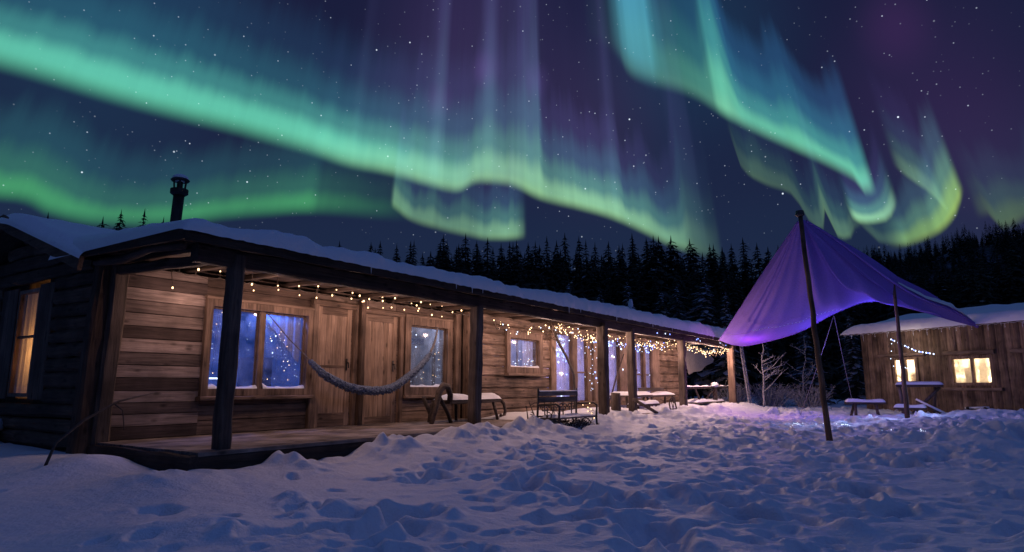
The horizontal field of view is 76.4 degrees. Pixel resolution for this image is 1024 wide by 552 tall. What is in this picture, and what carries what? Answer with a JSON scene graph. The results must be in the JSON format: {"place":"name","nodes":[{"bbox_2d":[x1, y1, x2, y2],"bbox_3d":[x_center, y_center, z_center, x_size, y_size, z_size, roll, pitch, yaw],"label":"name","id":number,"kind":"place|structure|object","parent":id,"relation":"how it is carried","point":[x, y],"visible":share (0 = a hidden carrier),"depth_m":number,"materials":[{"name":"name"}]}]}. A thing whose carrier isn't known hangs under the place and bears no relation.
{"place":"outdoors","nodes":[
{"label":"outdoors","id":0,"kind":"place"},
{"bbox_2d":[0,391,1023,551],"bbox_3d":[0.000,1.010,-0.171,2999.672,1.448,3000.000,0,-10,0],"label":"snow ground","id":1,"kind":"structure","parent":0,"point":[746,476],"depth_m":5.97,"materials":[{"name":"snow"}]},
{"bbox_2d":[44,392,156,465],"bbox_3d":[-4.491,1.676,7.163,0.080,0.781,1.287,-4,-10,21],"label":"dead branch","id":2,"kind":"object","parent":1,"relation":"on","point":[70,431],"visible":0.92,"depth_m":6.96,"materials":[{"name":"wood"}]},
{"bbox_2d":[0,174,736,470],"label":"log cabin","id":3,"kind":"object","parent":1,"relation":"on","point":[93,319],"visible":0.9,"depth_m":9.36,"materials":[{"name":"brown wood"}]},
{"bbox_2d":[0,282,55,399],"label":"window","id":4,"kind":"structure","parent":3,"relation":"in","point":[24,355],"depth_m":9.31,"materials":[{"name":"brown wood"}]},
{"bbox_2d":[195,295,314,400],"bbox_3d":[-3.755,1.113,9.741,0.185,1.455,1.920,-6,-12,33],"label":"window","id":5,"kind":"structure","parent":3,"relation":"in","point":[207,392],"depth_m":9.75,"materials":[{"name":"brown wood"}]},
{"bbox_2d":[171,268,467,316],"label":"icicle lights","id":6,"kind":"object","parent":3,"relation":"hanging from","point":[252,283],"visible":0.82,"depth_m":10.13,"materials":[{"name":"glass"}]},
{"bbox_2d":[314,306,351,426],"bbox_3d":[-2.992,1.503,10.874,0.128,1.978,0.755,-6,-12,33],"label":"door","id":7,"kind":"structure","parent":3,"relation":"in","point":[335,324],"depth_m":10.91,"materials":[{"name":"brown wood"}]},
{"bbox_2d":[268,314,437,395],"bbox_3d":[-2.390,1.393,11.246,0.523,1.341,3.956,-6,-12,33],"label":"hammock","id":8,"kind":"object","parent":3,"relation":"hanging from","point":[341,384],"visible":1,"depth_m":10.79,"materials":[{"name":"grey fabric"}]},
{"bbox_2d":[362,314,396,423],"bbox_3d":[-2.394,1.666,11.747,0.128,1.948,0.855,-6,-12,33],"label":"door","id":9,"kind":"structure","parent":3,"relation":"in","point":[381,331],"depth_m":11.79,"materials":[{"name":"brown wood"}]},
{"bbox_2d":[402,314,453,397],"bbox_3d":[-1.638,1.602,12.841,0.184,1.588,1.470,-6,-12,33],"label":"window","id":10,"kind":"structure","parent":3,"relation":"in","point":[409,391],"depth_m":12.75,"materials":[{"name":"brown wood"}]},
{"bbox_2d":[422,382,506,423],"bbox_3d":[-0.945,2.424,12.517,0.521,0.745,2.366,-6,-12,33],"label":"carved bench","id":11,"kind":"object","parent":3,"relation":"on","point":[450,397],"visible":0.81,"depth_m":11.97,"materials":[{"name":"brown wood"}]},
{"bbox_2d":[504,329,545,375],"bbox_3d":[0.305,1.822,15.273,0.182,1.045,1.620,-6,-12,33],"label":"window","id":12,"kind":"structure","parent":3,"relation":"in","point":[510,370],"depth_m":15.19,"materials":[{"name":"brown wood"}]},
{"bbox_2d":[547,325,575,408],"bbox_3d":[1.323,2.313,16.294,0.282,2.199,1.218,-9,-13,42],"label":"bare branch","id":13,"kind":"object","parent":3,"relation":"on","point":[566,357],"visible":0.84,"depth_m":16.42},
{"bbox_2d":[556,333,570,402],"bbox_3d":[1.251,2.374,16.827,0.142,1.850,0.850,-6,-12,33],"label":"veranda window","id":14,"kind":"structure","parent":3,"relation":"in","point":[558,365],"depth_m":17.02,"materials":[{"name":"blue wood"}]},
{"bbox_2d":[577,336,585,401],"bbox_3d":[1.797,2.509,17.622,0.142,1.850,0.580,-6,-12,33],"label":"veranda window","id":15,"kind":"structure","parent":3,"relation":"in","point":[578,337],"depth_m":17.77,"materials":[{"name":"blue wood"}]},
{"bbox_2d":[608,340,617,399],"bbox_3d":[2.885,2.778,19.211,0.142,1.850,0.850,-6,-12,33],"label":"veranda window","id":16,"kind":"structure","parent":3,"relation":"in","point":[611,348],"depth_m":19.47,"materials":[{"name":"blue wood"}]},
{"bbox_2d":[611,393,620,410],"bbox_3d":[2.455,3.026,15.385,0.250,0.524,0.260,0,-10,0],"label":"post stump","id":17,"kind":"object","parent":3,"relation":"on","point":[615,402],"visible":0.75,"depth_m":15.30,"materials":[{"name":"brown wood"}]},
{"bbox_2d":[610,391,652,407],"bbox_3d":[3.246,3.428,17.773,0.615,0.544,1.700,-6,-12,33],"label":"plank table","id":18,"kind":"object","parent":3,"relation":"on","point":[646,394],"visible":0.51,"depth_m":17.37,"materials":[{"name":"grey wood"}]},
{"bbox_2d":[636,344,642,398],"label":"veranda window","id":19,"kind":"structure","parent":3,"relation":"in","point":[638,374],"depth_m":21.03,"materials":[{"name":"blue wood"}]},
{"bbox_2d":[645,345,651,392],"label":"veranda window","id":20,"kind":"structure","parent":3,"relation":"in","point":[647,375],"depth_m":21.64,"materials":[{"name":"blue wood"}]},
{"bbox_2d":[638,388,675,403],"bbox_3d":[4.427,3.710,19.730,0.436,0.641,2.000,-6,-12,33],"label":"plank bench","id":21,"kind":"object","parent":3,"relation":"on","point":[660,392],"visible":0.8,"depth_m":19.74,"materials":[{"name":"grey wood"}]},
{"bbox_2d":[686,347,713,373],"bbox_3d":[7.243,3.312,25.212,0.250,1.059,3.200,-6,-12,33],"label":"canvas sheet","id":22,"kind":"object","parent":3,"relation":"hanging from","point":[696,362],"visible":0.85,"depth_m":24.97,"materials":[{"name":"fabric"}]},
{"bbox_2d":[688,399,724,404],"bbox_3d":[6.356,4.197,21.510,0.518,0.292,3.000,-6,-12,33],"label":"plank bench","id":23,"kind":"object","parent":3,"relation":"on","point":[696,401],"visible":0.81,"depth_m":20.77,"materials":[{"name":"grey wood"}]},
{"bbox_2d":[687,382,737,399],"bbox_3d":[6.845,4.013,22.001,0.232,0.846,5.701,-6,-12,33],"label":"picnic table","id":24,"kind":"object","parent":3,"relation":"on","point":[715,385],"visible":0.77,"depth_m":21.82,"materials":[{"name":"wood"}]},
{"bbox_2d":[433,234,451,271],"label":"spruce tree","id":25,"kind":"object","parent":1,"relation":"on","point":[443,244],"visible":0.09,"depth_m":66.52,"materials":[{"name":"green plant"}]},
{"bbox_2d":[441,243,452,271],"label":"spruce tree","id":26,"kind":"object","parent":1,"relation":"on","point":[445,264],"visible":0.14,"depth_m":61.89,"materials":[{"name":"green plant"}]},
{"bbox_2d":[452,244,467,273],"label":"spruce tree","id":27,"kind":"object","parent":1,"relation":"on","point":[459,267],"visible":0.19,"depth_m":50.78,"materials":[{"name":"green plant"}]},
{"bbox_2d":[453,234,474,275],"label":"spruce tree","id":28,"kind":"object","parent":1,"relation":"on","point":[465,254],"visible":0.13,"depth_m":59.09,"materials":[{"name":"green plant"}]},
{"bbox_2d":[470,245,484,275],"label":"spruce tree","id":29,"kind":"object","parent":1,"relation":"on","point":[476,261],"visible":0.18,"depth_m":58.89,"materials":[{"name":"green plant"}]},
{"bbox_2d":[476,238,496,278],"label":"spruce tree","id":30,"kind":"object","parent":1,"relation":"on","point":[486,266],"visible":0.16,"depth_m":57.67,"materials":[{"name":"green plant"}]},
{"bbox_2d":[487,250,498,280],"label":"spruce tree","id":31,"kind":"object","parent":1,"relation":"on","point":[493,273],"visible":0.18,"depth_m":51.62,"materials":[{"name":"green plant"}]},
{"bbox_2d":[489,246,513,285],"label":"spruce tree","id":32,"kind":"object","parent":1,"relation":"on","point":[499,262],"visible":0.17,"depth_m":65.86,"materials":[{"name":"green plant"}]},
{"bbox_2d":[497,255,515,285],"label":"spruce tree","id":33,"kind":"object","parent":1,"relation":"on","point":[506,274],"visible":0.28,"depth_m":52.54,"materials":[{"name":"green plant"}]},
{"bbox_2d":[506,242,515,279],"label":"spruce tree","id":34,"kind":"object","parent":1,"relation":"on","point":[509,259],"visible":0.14,"depth_m":68.90,"materials":[{"name":"green plant"}]},
{"bbox_2d":[506,240,528,288],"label":"spruce tree","id":35,"kind":"object","parent":1,"relation":"on","point":[516,272],"visible":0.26,"depth_m":54.49,"materials":[{"name":"green plant"}]},
{"bbox_2d":[521,244,539,288],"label":"spruce tree","id":36,"kind":"object","parent":1,"relation":"on","point":[527,265],"visible":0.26,"depth_m":54.75,"materials":[{"name":"green plant"}]},
{"bbox_2d":[521,242,545,287],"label":"spruce tree","id":37,"kind":"object","parent":1,"relation":"on","point":[537,260],"visible":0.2,"depth_m":55.52,"materials":[{"name":"green plant"}]},
{"bbox_2d":[537,237,557,291],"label":"spruce tree","id":38,"kind":"object","parent":1,"relation":"on","point":[547,271],"visible":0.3,"depth_m":55.31,"materials":[{"name":"green plant"}]},
{"bbox_2d":[551,240,567,292],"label":"spruce tree","id":39,"kind":"object","parent":1,"relation":"on","point":[556,275],"visible":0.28,"depth_m":59.05,"materials":[{"name":"green plant"}]},
{"bbox_2d":[556,233,573,289],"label":"spruce tree","id":40,"kind":"object","parent":1,"relation":"on","point":[564,259],"visible":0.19,"depth_m":62.68,"materials":[{"name":"green plant"}]},
{"bbox_2d":[536,388,597,424],"bbox_3d":[1.039,2.612,12.056,0.554,1.052,1.480,-6,-12,33],"label":"garden bench","id":41,"kind":"object","parent":1,"relation":"on","point":[559,416],"visible":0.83,"depth_m":12.08,"materials":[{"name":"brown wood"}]},
{"bbox_2d":[557,412,598,428],"bbox_3d":[1.032,2.821,12.070,1.021,0.597,1.039,-5,-11,27],"label":"bramble","id":42,"kind":"object","parent":1,"relation":"on","point":[580,422],"visible":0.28,"depth_m":11.91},
{"bbox_2d":[575,241,591,297],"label":"spruce tree","id":43,"kind":"object","parent":1,"relation":"on","point":[586,275],"visible":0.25,"depth_m":52.49,"materials":[{"name":"green plant"}]},
{"bbox_2d":[570,238,597,295],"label":"spruce tree","id":44,"kind":"object","parent":1,"relation":"on","point":[577,263],"visible":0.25,"depth_m":54.88,"materials":[{"name":"green plant"}]},
{"bbox_2d":[590,245,607,297],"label":"spruce tree","id":45,"kind":"object","parent":1,"relation":"on","point":[594,262],"visible":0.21,"depth_m":57.65,"materials":[{"name":"green plant"}]},
{"bbox_2d":[600,240,614,284],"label":"spruce tree","id":46,"kind":"object","parent":1,"relation":"on","point":[608,258],"visible":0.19,"depth_m":64.51,"materials":[{"name":"green plant"}]},
{"bbox_2d":[605,248,635,307],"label":"spruce tree","id":47,"kind":"object","parent":1,"relation":"on","point":[618,257],"visible":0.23,"depth_m":50.09,"materials":[{"name":"green plant"}]},
{"bbox_2d":[622,280,635,309],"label":"spruce tree","id":48,"kind":"object","parent":1,"relation":"on","point":[627,296],"visible":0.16,"depth_m":34.60,"materials":[{"name":"green plant"}]},
{"bbox_2d":[622,235,646,309],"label":"spruce tree","id":49,"kind":"object","parent":1,"relation":"on","point":[634,258],"visible":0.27,"depth_m":51.05,"materials":[{"name":"green plant"}]},
{"bbox_2d":[623,263,647,310],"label":"spruce tree","id":50,"kind":"object","parent":1,"relation":"on","point":[634,298],"visible":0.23,"depth_m":48.09,"materials":[{"name":"green plant"}]},
{"bbox_2d":[627,400,659,408],"bbox_3d":[3.477,3.433,17.125,0.331,0.330,1.500,-6,-12,33],"label":"plank bench","id":51,"kind":"object","parent":1,"relation":"on","point":[649,403],"visible":0.6,"depth_m":17.24,"materials":[{"name":"grey wood"}]},
{"bbox_2d":[630,239,657,285],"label":"spruce tree","id":52,"kind":"object","parent":1,"relation":"on","point":[645,249],"visible":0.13,"depth_m":58.50,"materials":[{"name":"green plant"}]},
{"bbox_2d":[635,237,673,311],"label":"spruce tree","id":53,"kind":"object","parent":1,"relation":"on","point":[653,263],"visible":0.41,"depth_m":51.88,"materials":[{"name":"green plant"}]},
{"bbox_2d":[646,270,667,313],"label":"spruce tree","id":54,"kind":"object","parent":1,"relation":"on","point":[655,300],"visible":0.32,"depth_m":44.01,"materials":[{"name":"green plant"}]},
{"bbox_2d":[655,237,670,289],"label":"spruce tree","id":55,"kind":"object","parent":1,"relation":"on","point":[661,249],"visible":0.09,"depth_m":66.53,"materials":[{"name":"green plant"}]},
{"bbox_2d":[662,236,685,291],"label":"spruce tree","id":56,"kind":"object","parent":1,"relation":"on","point":[671,252],"visible":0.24,"depth_m":63.83,"materials":[{"name":"green plant"}]},
{"bbox_2d":[654,291,695,399],"bbox_3d":[6.959,3.299,30.082,2.768,5.699,2.854,0,-10,3],"label":"spruce tree","id":57,"kind":"object","parent":1,"relation":"on","point":[663,310],"visible":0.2,"depth_m":30.26,"materials":[{"name":"green plant"}]},
{"bbox_2d":[664,268,692,320],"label":"spruce tree","id":58,"kind":"object","parent":1,"relation":"on","point":[677,281],"visible":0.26,"depth_m":41.65,"materials":[{"name":"green plant"}]},
{"bbox_2d":[678,276,698,321],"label":"spruce tree","id":59,"kind":"object","parent":1,"relation":"on","point":[686,304],"visible":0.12,"depth_m":42.60,"materials":[{"name":"green plant"}]},
{"bbox_2d":[669,283,711,397],"bbox_3d":[9.069,3.552,34.649,2.954,6.623,2.887,-6,-11,32],"label":"spruce tree","id":60,"kind":"object","parent":1,"relation":"on","point":[678,309],"visible":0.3,"depth_m":35.09,"materials":[{"name":"green plant"}]},
{"bbox_2d":[677,239,717,320],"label":"spruce tree","id":61,"kind":"object","parent":1,"relation":"on","point":[691,264],"visible":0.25,"depth_m":62.84,"materials":[{"name":"green plant"}]},
{"bbox_2d":[687,266,719,326],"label":"spruce tree","id":62,"kind":"object","parent":1,"relation":"on","point":[694,279],"visible":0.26,"depth_m":43.82,"materials":[{"name":"green plant"}]},
{"bbox_2d":[696,253,718,318],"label":"spruce tree","id":63,"kind":"object","parent":1,"relation":"on","point":[702,269],"visible":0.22,"depth_m":52.17,"materials":[{"name":"green plant"}]},
{"bbox_2d":[699,245,719,296],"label":"spruce tree","id":64,"kind":"object","parent":1,"relation":"on","point":[713,265],"visible":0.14,"depth_m":65.33,"materials":[{"name":"green plant"}]},
{"bbox_2d":[681,273,740,398],"bbox_3d":[9.421,3.134,32.759,4.091,6.724,3.911,1,-10,-6],"label":"spruce tree","id":65,"kind":"object","parent":1,"relation":"on","point":[705,314],"visible":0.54,"depth_m":32.18,"materials":[{"name":"green plant"}]},
{"bbox_2d":[415,252,1014,314],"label":"forest","id":66,"kind":"object","parent":1,"relation":"on","point":[719,266],"visible":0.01,"depth_m":86.35,"materials":[{"name":"plant"}]},
{"bbox_2d":[712,286,720,325],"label":"spruce tree","id":67,"kind":"object","parent":1,"relation":"on","point":[716,301],"visible":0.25,"depth_m":43.78,"materials":[{"name":"green plant"}]},
{"bbox_2d":[712,249,732,321],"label":"spruce tree","id":68,"kind":"object","parent":1,"relation":"on","point":[720,275],"visible":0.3,"depth_m":55.65,"materials":[{"name":"green plant"}]},
{"bbox_2d":[706,288,749,400],"bbox_3d":[9.932,3.283,30.207,1.914,5.532,2.077,2,-10,-4],"label":"spruce tree","id":69,"kind":"object","parent":1,"relation":"on","point":[722,370],"visible":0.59,"depth_m":29.90,"materials":[{"name":"green plant"}]},
{"bbox_2d":[711,383,757,403],"bbox_3d":[8.610,4.588,25.240,1.699,1.186,1.859,8,-13,-40],"label":"snowy brush","id":70,"kind":"object","parent":1,"relation":"on","point":[743,397],"visible":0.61,"depth_m":25.06,"materials":[{"name":"plant"}]},
{"bbox_2d":[725,246,745,305],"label":"spruce tree","id":71,"kind":"object","parent":1,"relation":"on","point":[735,268],"visible":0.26,"depth_m":56.51,"materials":[{"name":"green plant"}]},
{"bbox_2d":[717,271,757,395],"bbox_3d":[14.054,3.785,41.882,3.138,8.600,3.210,3,-10,-19],"label":"spruce tree","id":72,"kind":"object","parent":1,"relation":"on","point":[729,298],"visible":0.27,"depth_m":42.31,"materials":[{"name":"green plant"}]},
{"bbox_2d":[720,267,761,390],"bbox_3d":[14.719,3.774,42.175,3.365,8.803,4.185,0,-10,-11],"label":"spruce tree","id":73,"kind":"object","parent":1,"relation":"on","point":[736,306],"visible":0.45,"depth_m":41.62,"materials":[{"name":"green plant"}]},
{"bbox_2d":[739,346,751,402],"bbox_3d":[8.440,3.756,23.400,0.302,2.526,0.400,-6,-12,33],"label":"pole","id":74,"kind":"object","parent":1,"relation":"on","point":[744,372],"visible":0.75,"depth_m":23.43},
{"bbox_2d":[736,237,757,299],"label":"spruce tree","id":75,"kind":"object","parent":1,"relation":"on","point":[745,263],"visible":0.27,"depth_m":67.92,"materials":[{"name":"green plant"}]},
{"bbox_2d":[747,242,763,292],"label":"spruce tree","id":76,"kind":"object","parent":1,"relation":"on","point":[759,263],"visible":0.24,"depth_m":65.58,"materials":[{"name":"green plant"}]},
{"bbox_2d":[744,343,781,395],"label":"spruce tree","id":77,"kind":"object","parent":1,"relation":"on","point":[758,351],"visible":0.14,"depth_m":41.81,"materials":[{"name":"green plant"}]},
{"bbox_2d":[754,342,784,405],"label":"spruce tree","id":78,"kind":"object","parent":1,"relation":"on","point":[768,380],"visible":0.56,"depth_m":28.53,"materials":[{"name":"green plant"}]},
{"bbox_2d":[753,343,787,406],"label":"sapling","id":79,"kind":"object","parent":1,"relation":"on","point":[763,371],"visible":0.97,"depth_m":23.10,"materials":[{"name":"plant"}]},
{"bbox_2d":[750,382,792,406],"bbox_3d":[9.937,4.613,25.137,1.827,1.051,1.827,0,-10,0],"label":"snowy brush","id":80,"kind":"object","parent":1,"relation":"on","point":[768,395],"visible":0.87,"depth_m":24.95,"materials":[{"name":"plant"}]},
{"bbox_2d":[759,385,794,406],"bbox_3d":[10.628,4.853,26.192,1.793,1.100,1.837,0,-10,0],"label":"snowy brush","id":81,"kind":"object","parent":1,"relation":"on","point":[781,396],"visible":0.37,"depth_m":25.92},
{"bbox_2d":[756,247,800,370],"bbox_3d":[20.247,3.513,50.633,6.373,12.098,6.376,1,-10,-8],"label":"spruce tree","id":82,"kind":"object","parent":1,"relation":"on","point":[767,261],"visible":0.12,"depth_m":51.43,"materials":[{"name":"green plant"}]},
{"bbox_2d":[766,337,798,390],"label":"spruce tree","id":83,"kind":"object","parent":1,"relation":"on","point":[777,346],"visible":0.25,"depth_m":43.00,"materials":[{"name":"green plant"}]},
{"bbox_2d":[782,334,800,391],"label":"spruce tree","id":84,"kind":"object","parent":1,"relation":"on","point":[790,354],"visible":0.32,"depth_m":44.15,"materials":[{"name":"green plant"}]},
{"bbox_2d":[785,336,817,406],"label":"sapling","id":85,"kind":"object","parent":1,"relation":"on","point":[803,380],"visible":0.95,"depth_m":26.25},
{"bbox_2d":[797,327,814,367],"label":"spruce tree","id":86,"kind":"object","parent":1,"relation":"on","point":[807,331],"visible":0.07,"depth_m":44.72,"materials":[{"name":"green plant"}]},
{"bbox_2d":[785,383,835,407],"bbox_3d":[11.295,4.590,24.760,1.886,1.065,1.821,6,-11,-31],"label":"snowy brush","id":87,"kind":"object","parent":1,"relation":"on","point":[810,405],"visible":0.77,"depth_m":24.66,"materials":[{"name":"plant"}]},
{"bbox_2d":[784,330,839,405],"bbox_3d":[13.730,4.151,29.906,2.419,4.052,2.512,-3,-10,15],"label":"spruce tree","id":88,"kind":"object","parent":1,"relation":"on","point":[807,369],"visible":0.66,"depth_m":29.72,"materials":[{"name":"green plant"}]},
{"bbox_2d":[812,318,848,398],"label":"spruce tree","id":89,"kind":"object","parent":1,"relation":"on","point":[821,328],"visible":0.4,"depth_m":39.11,"materials":[{"name":"green plant"}]},
{"bbox_2d":[820,311,863,399],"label":"spruce tree","id":90,"kind":"object","parent":1,"relation":"on","point":[834,341],"visible":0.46,"depth_m":39.13,"materials":[{"name":"green plant"}]},
{"bbox_2d":[825,308,864,387],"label":"spruce tree","id":91,"kind":"object","parent":1,"relation":"on","point":[843,314],"visible":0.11,"depth_m":42.00,"materials":[{"name":"green plant"}]},
{"bbox_2d":[719,210,978,440],"bbox_3d":[7.681,2.026,18.322,12.611,4.338,6.788,9,-13,-43],"label":"tarp canopy","id":92,"kind":"object","parent":1,"relation":"on","point":[814,272],"visible":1,"depth_m":15.85,"materials":[{"name":"purple"}]},
{"bbox_2d":[835,312,865,404],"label":"spruce tree","id":93,"kind":"object","parent":1,"relation":"on","point":[855,379],"visible":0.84,"depth_m":29.78,"materials":[{"name":"green plant"}]},
{"bbox_2d":[846,304,866,382],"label":"spruce tree","id":94,"kind":"object","parent":1,"relation":"on","point":[855,310],"visible":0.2,"depth_m":43.87,"materials":[{"name":"green plant"}]},
{"bbox_2d":[844,398,885,415],"bbox_3d":[10.500,4.005,19.302,1.050,0.718,0.444,-3,-10,18],"label":"yard bench","id":95,"kind":"object","parent":1,"relation":"on","point":[855,402],"visible":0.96,"depth_m":19.22,"materials":[{"name":"grey wood"}]},
{"bbox_2d":[861,302,875,323],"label":"spruce tree","id":96,"kind":"object","parent":1,"relation":"on","point":[865,307],"visible":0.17,"depth_m":48.39,"materials":[{"name":"green plant"}]},
{"bbox_2d":[886,264,911,319],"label":"spruce tree","id":97,"kind":"object","parent":1,"relation":"on","point":[900,311],"visible":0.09,"depth_m":41.66,"materials":[{"name":"green plant"}]},
{"bbox_2d":[893,404,926,413],"bbox_3d":[11.350,3.909,18.507,0.800,0.524,0.397,-7,-12,34],"label":"yard bench","id":98,"kind":"object","parent":1,"relation":"on","point":[916,408],"visible":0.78,"depth_m":18.37,"materials":[{"name":"grey wood"}]},
{"bbox_2d":[898,271,925,313],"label":"spruce tree","id":99,"kind":"object","parent":1,"relation":"on","point":[917,283],"visible":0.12,"depth_m":41.57,"materials":[{"name":"green plant"}]},
{"bbox_2d":[895,382,945,413],"bbox_3d":[11.912,3.608,18.796,1.372,1.097,0.575,-6,-11,30],"label":"trestle table","id":100,"kind":"object","parent":1,"relation":"on","point":[936,386],"visible":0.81,"depth_m":18.67,"materials":[{"name":"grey wood"}]},
{"bbox_2d":[924,263,937,295],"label":"spruce tree","id":101,"kind":"object","parent":1,"relation":"on","point":[928,280],"visible":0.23,"depth_m":54.70,"materials":[{"name":"green plant"}]},
{"bbox_2d":[841,303,1023,413],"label":"board cabin","id":102,"kind":"object","parent":1,"relation":"on","point":[979,366],"visible":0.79,"depth_m":21.26,"materials":[{"name":"brown wood"}]},
{"bbox_2d":[877,352,925,383],"bbox_3d":[13.669,3.230,22.732,0.223,1.060,1.700,4,-11,-24],"label":"window","id":103,"kind":"structure","parent":102,"relation":"in","point":[908,362],"depth_m":22.59,"materials":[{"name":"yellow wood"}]},
{"bbox_2d":[942,349,1004,390],"bbox_3d":[14.585,3.003,20.653,0.248,1.294,1.820,4,-11,-24],"label":"window","id":104,"kind":"structure","parent":102,"relation":"in","point":[980,367],"depth_m":20.62,"materials":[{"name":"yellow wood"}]},
{"bbox_2d":[932,269,953,301],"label":"spruce tree","id":105,"kind":"object","parent":1,"relation":"on","point":[946,280],"visible":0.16,"depth_m":50.73,"materials":[{"name":"green plant"}]},
{"bbox_2d":[0,0,1023,282],"label":"sky","id":106,"kind":"structure","parent":0,"point":[358,124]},
{"bbox_2d":[887,244,1023,290],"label":"hillside","id":107,"kind":"structure","parent":0,"point":[988,250],"depth_m":188.96,"materials":[{"name":"plant"}]},
{"bbox_2d":[861,218,1023,304],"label":"hillside forest","id":108,"kind":"object","parent":107,"relation":"on","point":[966,244],"visible":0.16,"depth_m":193.04,"materials":[{"name":"plant"}]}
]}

